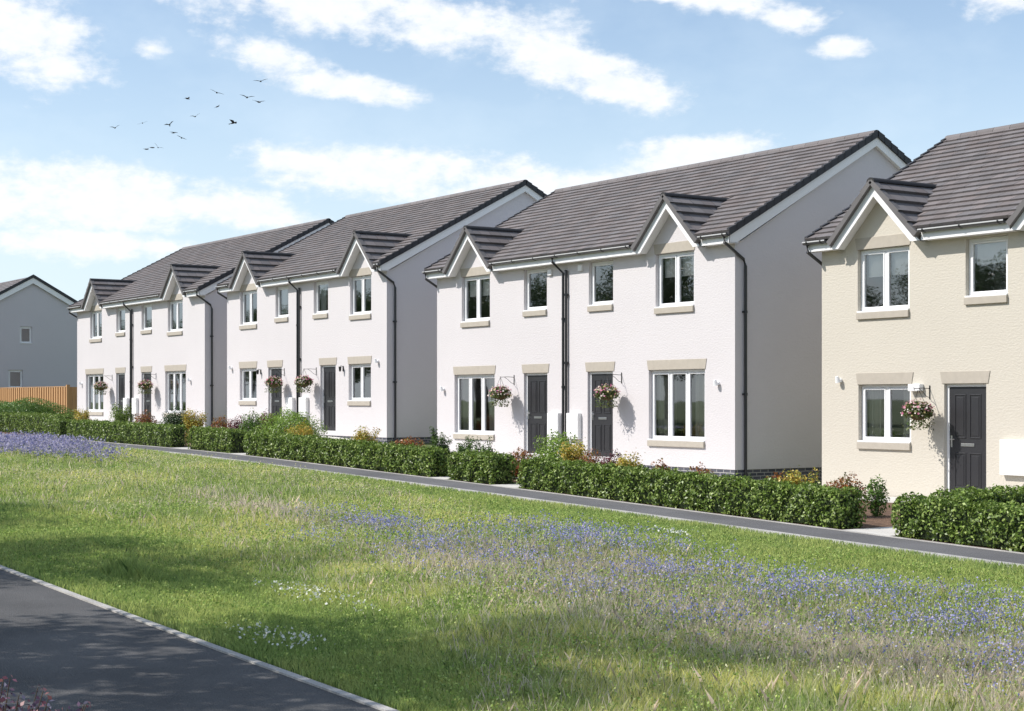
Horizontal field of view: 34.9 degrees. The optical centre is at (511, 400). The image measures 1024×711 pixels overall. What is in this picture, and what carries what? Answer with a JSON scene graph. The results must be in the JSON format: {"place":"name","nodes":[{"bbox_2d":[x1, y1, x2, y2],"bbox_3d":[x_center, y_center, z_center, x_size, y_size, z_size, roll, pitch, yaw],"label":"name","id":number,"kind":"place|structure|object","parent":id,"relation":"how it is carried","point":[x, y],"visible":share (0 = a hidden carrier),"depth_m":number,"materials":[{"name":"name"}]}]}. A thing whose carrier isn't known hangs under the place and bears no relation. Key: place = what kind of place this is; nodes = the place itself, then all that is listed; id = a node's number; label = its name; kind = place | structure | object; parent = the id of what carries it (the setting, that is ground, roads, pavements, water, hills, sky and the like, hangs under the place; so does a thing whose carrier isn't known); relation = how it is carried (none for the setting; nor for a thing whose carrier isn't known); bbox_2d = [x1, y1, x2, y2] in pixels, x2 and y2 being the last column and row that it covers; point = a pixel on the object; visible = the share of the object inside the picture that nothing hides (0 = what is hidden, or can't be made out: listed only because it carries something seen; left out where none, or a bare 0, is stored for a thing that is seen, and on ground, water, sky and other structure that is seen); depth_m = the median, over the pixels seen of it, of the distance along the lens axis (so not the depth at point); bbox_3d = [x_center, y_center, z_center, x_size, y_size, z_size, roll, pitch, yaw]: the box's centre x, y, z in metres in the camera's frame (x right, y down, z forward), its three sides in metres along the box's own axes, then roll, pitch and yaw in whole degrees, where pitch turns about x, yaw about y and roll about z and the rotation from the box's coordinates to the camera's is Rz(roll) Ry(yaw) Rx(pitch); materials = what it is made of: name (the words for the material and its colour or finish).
{"place":"outdoors","nodes":[
{"label":"outdoors","id":0,"kind":"place"},
{"bbox_2d":[0,569,379,710],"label":"road","id":1,"kind":"structure","parent":0,"point":[66,651],"depth_m":12.43,"materials":[{"name":"grey asphalt"}]},
{"bbox_2d":[432,477,454,479],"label":"garden path","id":2,"kind":"structure","parent":0,"point":[443,477],"depth_m":33.68,"materials":[{"name":"concrete"}]},
{"bbox_2d":[496,484,520,487],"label":"garden path","id":3,"kind":"structure","parent":0,"point":[512,485],"depth_m":31.68,"materials":[{"name":"concrete"}]},
{"bbox_2d":[0,445,1023,710],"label":"lawn grass","id":4,"kind":"structure","parent":0,"point":[130,567],"depth_m":17.14,"materials":[{"name":"green plant"}]},
{"bbox_2d":[0,434,1023,563],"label":"footpath","id":5,"kind":"structure","parent":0,"point":[1010,557],"depth_m":26.35,"materials":[{"name":"grey asphalt"}]},
{"bbox_2d":[0,430,1023,710],"bbox_3d":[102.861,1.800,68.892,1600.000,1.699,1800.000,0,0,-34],"label":"ground","id":6,"kind":"structure","parent":0,"point":[402,594],"depth_m":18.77,"materials":[{"name":"green plant"}]},
{"bbox_2d":[0,274,76,387],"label":"detached house","id":7,"kind":"structure","parent":6,"relation":"on","point":[38,335],"depth_m":85.14,"materials":[{"name":"grey paint"}]},
{"bbox_2d":[8,370,21,386],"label":"window","id":8,"kind":"structure","parent":7,"relation":"in","point":[14,376],"depth_m":85.24,"materials":[{"name":"white plastic"}]},
{"bbox_2d":[20,327,31,343],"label":"window","id":9,"kind":"structure","parent":7,"relation":"in","point":[25,332],"depth_m":85.54,"materials":[{"name":"white plastic"}]},
{"bbox_2d":[0,385,76,419],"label":"timber fence","id":10,"kind":"object","parent":6,"relation":"on","point":[65,396],"visible":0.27,"depth_m":75.93,"materials":[{"name":"brown wood"}]},
{"bbox_2d":[0,675,90,710],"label":"barberry shrub","id":11,"kind":"object","parent":6,"relation":"on","point":[3,708],"visible":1,"depth_m":6.26,"materials":[{"name":"red plant"}]},
{"bbox_2d":[0,429,131,462],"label":"lavender wildflowers","id":12,"kind":"object","parent":6,"relation":"on","point":[12,441],"visible":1,"depth_m":38.63,"materials":[{"name":"purple plant"}]},
{"bbox_2d":[0,565,398,710],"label":"road kerb","id":13,"kind":"structure","parent":6,"relation":"on","point":[345,694],"depth_m":13.27,"materials":[{"name":"concrete"}]},
{"bbox_2d":[67,218,333,427],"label":"semi detached house","id":14,"kind":"structure","parent":6,"relation":"on","point":[161,324],"depth_m":63.87,"materials":[{"name":"paint"}]},
{"bbox_2d":[88,374,102,411],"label":"window","id":15,"kind":"structure","parent":14,"relation":"in","point":[95,402],"depth_m":69.71,"materials":[{"name":"white plastic"}]},
{"bbox_2d":[91,311,101,338],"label":"window","id":16,"kind":"structure","parent":14,"relation":"in","point":[97,315],"depth_m":69.69,"materials":[{"name":"white plastic"}]},
{"bbox_2d":[92,380,107,394],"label":"hanging basket","id":17,"kind":"object","parent":14,"relation":"hanging from","point":[98,386],"visible":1,"depth_m":67.30,"materials":[{"name":"metal"}]},
{"bbox_2d":[116,308,124,332],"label":"window","id":18,"kind":"structure","parent":14,"relation":"in","point":[121,311],"depth_m":67.07,"materials":[{"name":"white plastic"}]},
{"bbox_2d":[118,373,124,416],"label":"door","id":19,"kind":"structure","parent":14,"relation":"in","point":[121,376],"depth_m":66.84,"materials":[{"name":"paint"}]},
{"bbox_2d":[137,375,153,393],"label":"hanging basket","id":20,"kind":"object","parent":14,"relation":"hanging from","point":[144,384],"visible":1,"depth_m":63.13,"materials":[{"name":"metal"}]},
{"bbox_2d":[141,304,151,330],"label":"window","id":21,"kind":"structure","parent":14,"relation":"in","point":[147,308],"depth_m":64.72,"materials":[{"name":"white plastic"}]},
{"bbox_2d":[143,372,150,419],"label":"door","id":22,"kind":"structure","parent":14,"relation":"in","point":[146,397],"depth_m":64.44,"materials":[{"name":"paint"}]},
{"bbox_2d":[165,371,185,412],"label":"window","id":23,"kind":"structure","parent":14,"relation":"in","point":[176,379],"depth_m":62.21,"materials":[{"name":"white plastic"}]},
{"bbox_2d":[168,300,182,331],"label":"window","id":24,"kind":"structure","parent":14,"relation":"in","point":[176,307],"depth_m":62.44,"materials":[{"name":"white plastic"}]},
{"bbox_2d":[215,180,546,443],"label":"semi detached house","id":25,"kind":"structure","parent":6,"relation":"on","point":[342,312],"depth_m":50.91,"materials":[{"name":"paint"}]},
{"bbox_2d":[239,368,256,400],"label":"window","id":26,"kind":"structure","parent":25,"relation":"in","point":[249,375],"depth_m":56.95,"materials":[{"name":"white plastic"}]},
{"bbox_2d":[240,290,256,325],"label":"window","id":27,"kind":"structure","parent":25,"relation":"in","point":[249,297],"depth_m":56.91,"materials":[{"name":"white plastic"}]},
{"bbox_2d":[264,370,283,392],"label":"hanging basket","id":28,"kind":"object","parent":25,"relation":"hanging from","point":[273,382],"visible":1,"depth_m":53.62,"materials":[{"name":"metal"}]},
{"bbox_2d":[270,367,281,423],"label":"door","id":29,"kind":"structure","parent":25,"relation":"in","point":[275,398],"depth_m":54.72,"materials":[{"name":"paint"}]},
{"bbox_2d":[275,286,287,317],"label":"window","id":30,"kind":"structure","parent":25,"relation":"in","point":[282,291],"depth_m":54.56,"materials":[{"name":"white plastic"}]},
{"bbox_2d":[293,369,313,392],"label":"hanging basket","id":31,"kind":"object","parent":25,"relation":"hanging from","point":[301,381],"visible":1,"depth_m":51.78,"materials":[{"name":"metal"}]},
{"bbox_2d":[313,281,327,314],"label":"window","id":32,"kind":"structure","parent":25,"relation":"in","point":[321,287],"depth_m":52.24,"materials":[{"name":"white plastic"}]},
{"bbox_2d":[322,365,335,430],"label":"door","id":33,"kind":"structure","parent":25,"relation":"in","point":[328,371],"depth_m":51.54,"materials":[{"name":"paint"}]},
{"bbox_2d":[348,364,370,400],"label":"window","id":34,"kind":"structure","parent":25,"relation":"in","point":[360,373],"depth_m":50.39,"materials":[{"name":"white plastic"}]},
{"bbox_2d":[349,275,370,315],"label":"window","id":35,"kind":"structure","parent":25,"relation":"in","point":[362,284],"depth_m":50.33,"materials":[{"name":"white plastic"}]},
{"bbox_2d":[225,525,692,649],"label":"daisies","id":36,"kind":"object","parent":6,"relation":"on","point":[294,633],"visible":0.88,"depth_m":15.36,"materials":[{"name":"white plant"}]},
{"bbox_2d":[0,443,1023,710],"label":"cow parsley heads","id":37,"kind":"object","parent":6,"relation":"on","point":[166,457],"visible":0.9,"depth_m":20.63,"materials":[{"name":"purple plant"}]},
{"bbox_2d":[2,432,1023,552],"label":"garden bed","id":38,"kind":"object","parent":6,"relation":"on","point":[877,521],"visible":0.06,"depth_m":26.29,"materials":[{"name":"brown soil"}]},
{"bbox_2d":[0,411,72,437],"bbox_3d":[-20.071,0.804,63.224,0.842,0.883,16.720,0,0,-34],"label":"hedge","id":39,"kind":"object","parent":38,"relation":"on","point":[15,422],"visible":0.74,"depth_m":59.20,"materials":[{"name":"green plant"}]},
{"bbox_2d":[0,396,76,423],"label":"bushy shrub","id":40,"kind":"object","parent":38,"relation":"on","point":[29,407],"visible":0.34,"depth_m":62.83,"materials":[{"name":"green plant"}]},
{"bbox_2d":[72,406,90,419],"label":"golden shrub","id":41,"kind":"object","parent":38,"relation":"on","point":[83,416],"visible":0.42,"depth_m":56.07,"materials":[{"name":"yellow plant"}]},
{"bbox_2d":[109,402,134,421],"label":"feathery shrub","id":42,"kind":"object","parent":38,"relation":"on","point":[124,413],"visible":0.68,"depth_m":56.63,"materials":[{"name":"green plant"}]},
{"bbox_2d":[66,419,188,447],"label":"hedge","id":43,"kind":"object","parent":38,"relation":"on","point":[151,434],"visible":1,"depth_m":48.28,"materials":[{"name":"green plant"}]},
{"bbox_2d":[131,409,158,423],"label":"rust shrub","id":44,"kind":"object","parent":38,"relation":"on","point":[144,418],"visible":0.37,"depth_m":52.20,"materials":[{"name":"red plant"}]},
{"bbox_2d":[157,406,189,436],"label":"bushy shrub","id":45,"kind":"object","parent":38,"relation":"on","point":[174,419],"visible":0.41,"depth_m":51.63,"materials":[{"name":"green plant"}]},
{"bbox_2d":[180,408,206,440],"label":"golden shrub","id":46,"kind":"object","parent":38,"relation":"on","point":[197,420],"visible":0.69,"depth_m":49.62,"materials":[{"name":"yellow plant"}]},
{"bbox_2d":[187,425,246,452],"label":"hedge","id":47,"kind":"object","parent":38,"relation":"on","point":[220,439],"visible":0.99,"depth_m":43.02,"materials":[{"name":"green plant"}]},
{"bbox_2d":[211,415,229,427],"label":"rust shrub","id":48,"kind":"object","parent":38,"relation":"on","point":[222,423],"visible":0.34,"depth_m":47.19,"materials":[{"name":"brown plant"}]},
{"bbox_2d":[226,415,249,445],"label":"burgundy shrub","id":49,"kind":"object","parent":38,"relation":"on","point":[235,425],"visible":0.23,"depth_m":46.43,"materials":[{"name":"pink plant"}]},
{"bbox_2d":[237,408,264,432],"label":"bushy shrub","id":50,"kind":"object","parent":38,"relation":"on","point":[247,425],"visible":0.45,"depth_m":46.09,"materials":[{"name":"green plant"}]},
{"bbox_2d":[257,408,274,431],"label":"burgundy shrub","id":51,"kind":"object","parent":38,"relation":"on","point":[266,413],"visible":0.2,"depth_m":48.10,"materials":[{"name":"green plant"}]},
{"bbox_2d":[248,407,328,436],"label":"leafy shrub","id":52,"kind":"object","parent":38,"relation":"on","point":[287,421],"visible":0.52,"depth_m":43.96,"materials":[{"name":"green plant"}]},
{"bbox_2d":[283,419,314,435],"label":"golden shrub","id":53,"kind":"object","parent":38,"relation":"on","point":[304,432],"visible":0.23,"depth_m":41.89,"materials":[{"name":"yellow plant"}]},
{"bbox_2d":[242,430,451,476],"bbox_3d":[-4.041,1.188,37.798,0.731,0.871,9.368,0,0,-34],"label":"hedge","id":54,"kind":"object","parent":38,"relation":"on","point":[428,461],"visible":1,"depth_m":36.79,"materials":[{"name":"green plant"}]},
{"bbox_2d":[351,426,380,441],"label":"golden shrub","id":55,"kind":"object","parent":38,"relation":"on","point":[368,437],"visible":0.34,"depth_m":39.01,"materials":[{"name":"yellow plant"}]},
{"bbox_2d":[392,436,426,447],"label":"rust shrub","id":56,"kind":"object","parent":38,"relation":"on","point":[404,442],"visible":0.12,"depth_m":37.29,"materials":[{"name":"brown plant"}]},
{"bbox_2d":[429,426,452,450],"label":"upright shrub","id":57,"kind":"object","parent":38,"relation":"on","point":[435,441],"visible":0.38,"depth_m":35.70,"materials":[{"name":"green plant"}]},
{"bbox_2d":[456,434,475,452],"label":"upright shrub","id":58,"kind":"object","parent":38,"relation":"on","point":[460,448],"visible":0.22,"depth_m":34.61,"materials":[{"name":"green plant"}]},
{"bbox_2d":[445,449,517,484],"bbox_3d":[-0.616,1.316,32.741,0.781,0.725,1.810,0,0,-34],"label":"hedge","id":59,"kind":"object","parent":38,"relation":"on","point":[489,467],"visible":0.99,"depth_m":32.30,"materials":[{"name":"green plant"}]},
{"bbox_2d":[469,435,496,451],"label":"upright shrub","id":60,"kind":"object","parent":38,"relation":"on","point":[476,448],"visible":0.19,"depth_m":34.08,"materials":[{"name":"green plant"}]},
{"bbox_2d":[508,447,535,481],"bbox_3d":[0.194,1.314,32.958,0.664,0.752,0.654,0,0,-34],"label":"rust shrub","id":61,"kind":"object","parent":38,"relation":"on","point":[519,456],"visible":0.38,"depth_m":32.92,"materials":[{"name":"brown plant"}]},
{"bbox_2d":[529,429,585,460],"bbox_3d":[0.946,1.147,33.099,1.092,1.146,1.059,0,0,-34],"label":"leafy shrub","id":62,"kind":"object","parent":38,"relation":"on","point":[554,449],"visible":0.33,"depth_m":32.98,"materials":[{"name":"green plant"}]},
{"bbox_2d":[557,437,588,461],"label":"golden shrub","id":63,"kind":"object","parent":38,"relation":"on","point":[571,454],"visible":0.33,"depth_m":31.89,"materials":[{"name":"yellow plant"}]},
{"bbox_2d":[575,448,601,463],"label":"rust shrub","id":64,"kind":"object","parent":38,"relation":"on","point":[588,457],"visible":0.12,"depth_m":31.16,"materials":[{"name":"brown plant"}]},
{"bbox_2d":[600,449,621,464],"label":"burgundy shrub","id":65,"kind":"object","parent":38,"relation":"on","point":[603,461],"visible":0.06,"depth_m":30.58,"materials":[{"name":"red plant"}]},
{"bbox_2d":[610,451,643,468],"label":"golden shrub","id":66,"kind":"object","parent":38,"relation":"on","point":[624,461],"visible":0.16,"depth_m":29.97,"materials":[{"name":"yellow plant"}]},
{"bbox_2d":[650,458,669,471],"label":"rust shrub","id":67,"kind":"object","parent":38,"relation":"on","point":[659,466],"visible":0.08,"depth_m":29.22,"materials":[{"name":"brown plant"}]},
{"bbox_2d":[516,456,867,528],"bbox_3d":[2.705,1.485,27.750,0.745,0.883,8.662,0,0,-34],"label":"hedge","id":68,"kind":"object","parent":38,"relation":"on","point":[788,501],"visible":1,"depth_m":26.76,"materials":[{"name":"green plant"}]},
{"bbox_2d":[689,462,713,474],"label":"rust shrub","id":69,"kind":"object","parent":38,"relation":"on","point":[702,470],"visible":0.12,"depth_m":28.30,"materials":[{"name":"brown plant"}]},
{"bbox_2d":[766,472,788,483],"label":"rust shrub","id":70,"kind":"object","parent":38,"relation":"on","point":[777,475],"visible":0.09,"depth_m":27.15,"materials":[{"name":"brown plant"}]},
{"bbox_2d":[776,465,819,489],"bbox_3d":[4.625,1.467,26.550,0.722,0.849,0.840,0,0,-34],"label":"golden shrub","id":71,"kind":"object","parent":38,"relation":"on","point":[796,479],"visible":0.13,"depth_m":26.43,"materials":[{"name":"yellow plant"}]},
{"bbox_2d":[826,471,868,515],"bbox_3d":[5.359,1.529,26.341,0.751,0.766,0.702,0,0,-34],"label":"rust shrub","id":72,"kind":"object","parent":38,"relation":"on","point":[841,484],"visible":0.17,"depth_m":26.25,"materials":[{"name":"brown plant"}]},
{"bbox_2d":[863,474,889,516],"bbox_3d":[5.914,1.558,26.532,0.434,0.725,0.445,0,0,30],"label":"bushy shrub","id":73,"kind":"object","parent":38,"relation":"on","point":[879,496],"visible":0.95,"depth_m":26.48,"materials":[{"name":"green plant"}]},
{"bbox_2d":[888,491,1023,551],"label":"hedge","id":74,"kind":"object","parent":38,"relation":"on","point":[964,520],"visible":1,"depth_m":22.26,"materials":[{"name":"green plant"}]},
{"bbox_2d":[929,484,1023,505],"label":"hedge","id":75,"kind":"object","parent":38,"relation":"on","point":[999,494],"visible":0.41,"depth_m":23.56,"materials":[{"name":"green plant"}]},
{"bbox_2d":[23,435,1023,553],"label":"path edging","id":76,"kind":"object","parent":6,"relation":"on","point":[627,502],"visible":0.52,"depth_m":27.35,"materials":[{"name":"concrete"}]},
{"bbox_2d":[124,447,1022,566],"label":"path edging","id":77,"kind":"object","parent":6,"relation":"on","point":[805,536],"visible":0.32,"depth_m":25.05,"materials":[{"name":"concrete"}]},
{"bbox_2d":[266,499,1023,700],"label":"blue wildflowers","id":78,"kind":"object","parent":6,"relation":"on","point":[585,529],"visible":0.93,"depth_m":16.64,"materials":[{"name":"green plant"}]},
{"bbox_2d":[422,130,911,482],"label":"semi detached house","id":79,"kind":"structure","parent":6,"relation":"on","point":[680,307],"depth_m":38.23,"materials":[{"name":"paint"}]},
{"bbox_2d":[454,374,494,434],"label":"window","id":80,"kind":"structure","parent":79,"relation":"in","point":[475,413],"depth_m":44.80,"materials":[{"name":"white plastic"}]},
{"bbox_2d":[461,275,489,322],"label":"window","id":81,"kind":"structure","parent":79,"relation":"in","point":[477,288],"depth_m":44.80,"materials":[{"name":"white plastic"}]},
{"bbox_2d":[487,378,512,406],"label":"hanging basket","id":82,"kind":"object","parent":79,"relation":"hanging from","point":[497,393],"visible":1,"depth_m":42.34,"materials":[{"name":"metal"}]},
{"bbox_2d":[523,268,546,311],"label":"window","id":83,"kind":"structure","parent":79,"relation":"in","point":[536,278],"depth_m":42.51,"materials":[{"name":"white plastic"}]},
{"bbox_2d":[526,373,546,452],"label":"door","id":84,"kind":"structure","parent":79,"relation":"in","point":[536,386],"depth_m":41.99,"materials":[{"name":"paint"}]},
{"bbox_2d":[588,260,612,305],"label":"window","id":85,"kind":"structure","parent":79,"relation":"in","point":[602,272],"depth_m":40.15,"materials":[{"name":"white plastic"}]},
{"bbox_2d":[590,371,612,456],"bbox_3d":[2.208,0.361,39.620,0.117,2.117,1.014,0,0,-34],"label":"door","id":86,"kind":"structure","parent":79,"relation":"in","point":[601,419],"depth_m":39.70,"materials":[{"name":"paint"}]},
{"bbox_2d":[593,376,619,407],"bbox_3d":[2.250,-0.179,38.657,0.652,0.774,0.659,0,0,-18],"label":"hanging basket","id":87,"kind":"object","parent":79,"relation":"hanging from","point":[606,393],"visible":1,"depth_m":38.50,"materials":[{"name":"metal"}]},
{"bbox_2d":[655,251,693,307],"bbox_3d":[4.074,-2.705,37.464,0.935,1.350,1.580,0,0,-34],"label":"window","id":88,"kind":"structure","parent":79,"relation":"in","point":[676,270],"depth_m":37.75,"materials":[{"name":"white plastic"}]},
{"bbox_2d":[648,369,704,441],"bbox_3d":[4.107,0.165,37.414,0.935,1.730,2.200,0,0,-34],"label":"window","id":89,"kind":"structure","parent":79,"relation":"in","point":[678,396],"depth_m":37.60,"materials":[{"name":"white plastic"}]},
{"bbox_2d":[802,122,1023,497],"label":"detached house","id":90,"kind":"structure","parent":6,"relation":"on","point":[921,263],"depth_m":31.29,"materials":[{"name":"paint"}]},
{"bbox_2d":[857,246,908,312],"bbox_3d":[7.630,-2.315,32.154,0.935,1.350,1.560,0,0,-34],"label":"window","id":91,"kind":"structure","parent":90,"relation":"in","point":[884,271],"depth_m":32.39,"materials":[{"name":"white plastic"}]},
{"bbox_2d":[857,384,910,442],"bbox_3d":[7.647,0.310,32.129,0.935,1.240,1.580,0,0,-34],"label":"window","id":92,"kind":"structure","parent":90,"relation":"in","point":[882,419],"depth_m":32.32,"materials":[{"name":"white plastic"}]},
{"bbox_2d":[900,390,935,430],"bbox_3d":[7.627,0.191,30.616,0.659,0.774,0.651,0,0,-3],"label":"hanging basket","id":93,"kind":"object","parent":90,"relation":"hanging from","point":[920,411],"visible":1,"depth_m":30.49,"materials":[{"name":"metal"}]},
{"bbox_2d":[947,383,985,494],"bbox_3d":[8.471,0.752,30.268,0.117,2.117,0.984,0,0,-34],"label":"door","id":94,"kind":"structure","parent":90,"relation":"in","point":[966,403],"depth_m":30.30,"materials":[{"name":"paint"}]},
{"bbox_2d":[965,235,1007,297],"bbox_3d":[9.041,-2.395,30.048,0.935,1.190,1.170,0,0,-34],"label":"window","id":95,"kind":"structure","parent":90,"relation":"in","point":[988,257],"depth_m":30.19,"materials":[{"name":"white plastic"}]},
{"bbox_2d":[0,0,1023,300],"label":"sky","id":96,"kind":"structure","parent":0,"point":[366,105],"materials":[{"name":"blue"}]},
{"bbox_2d":[319,435,910,502],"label":"garden path","id":97,"kind":"structure","parent":0,"point":[892,499],"depth_m":31.43,"materials":[{"name":"concrete"}]},
{"bbox_2d":[846,527,899,535],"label":"garden path","id":98,"kind":"structure","parent":0,"point":[888,531],"depth_m":23.86,"materials":[{"name":"concrete"}]}
]}

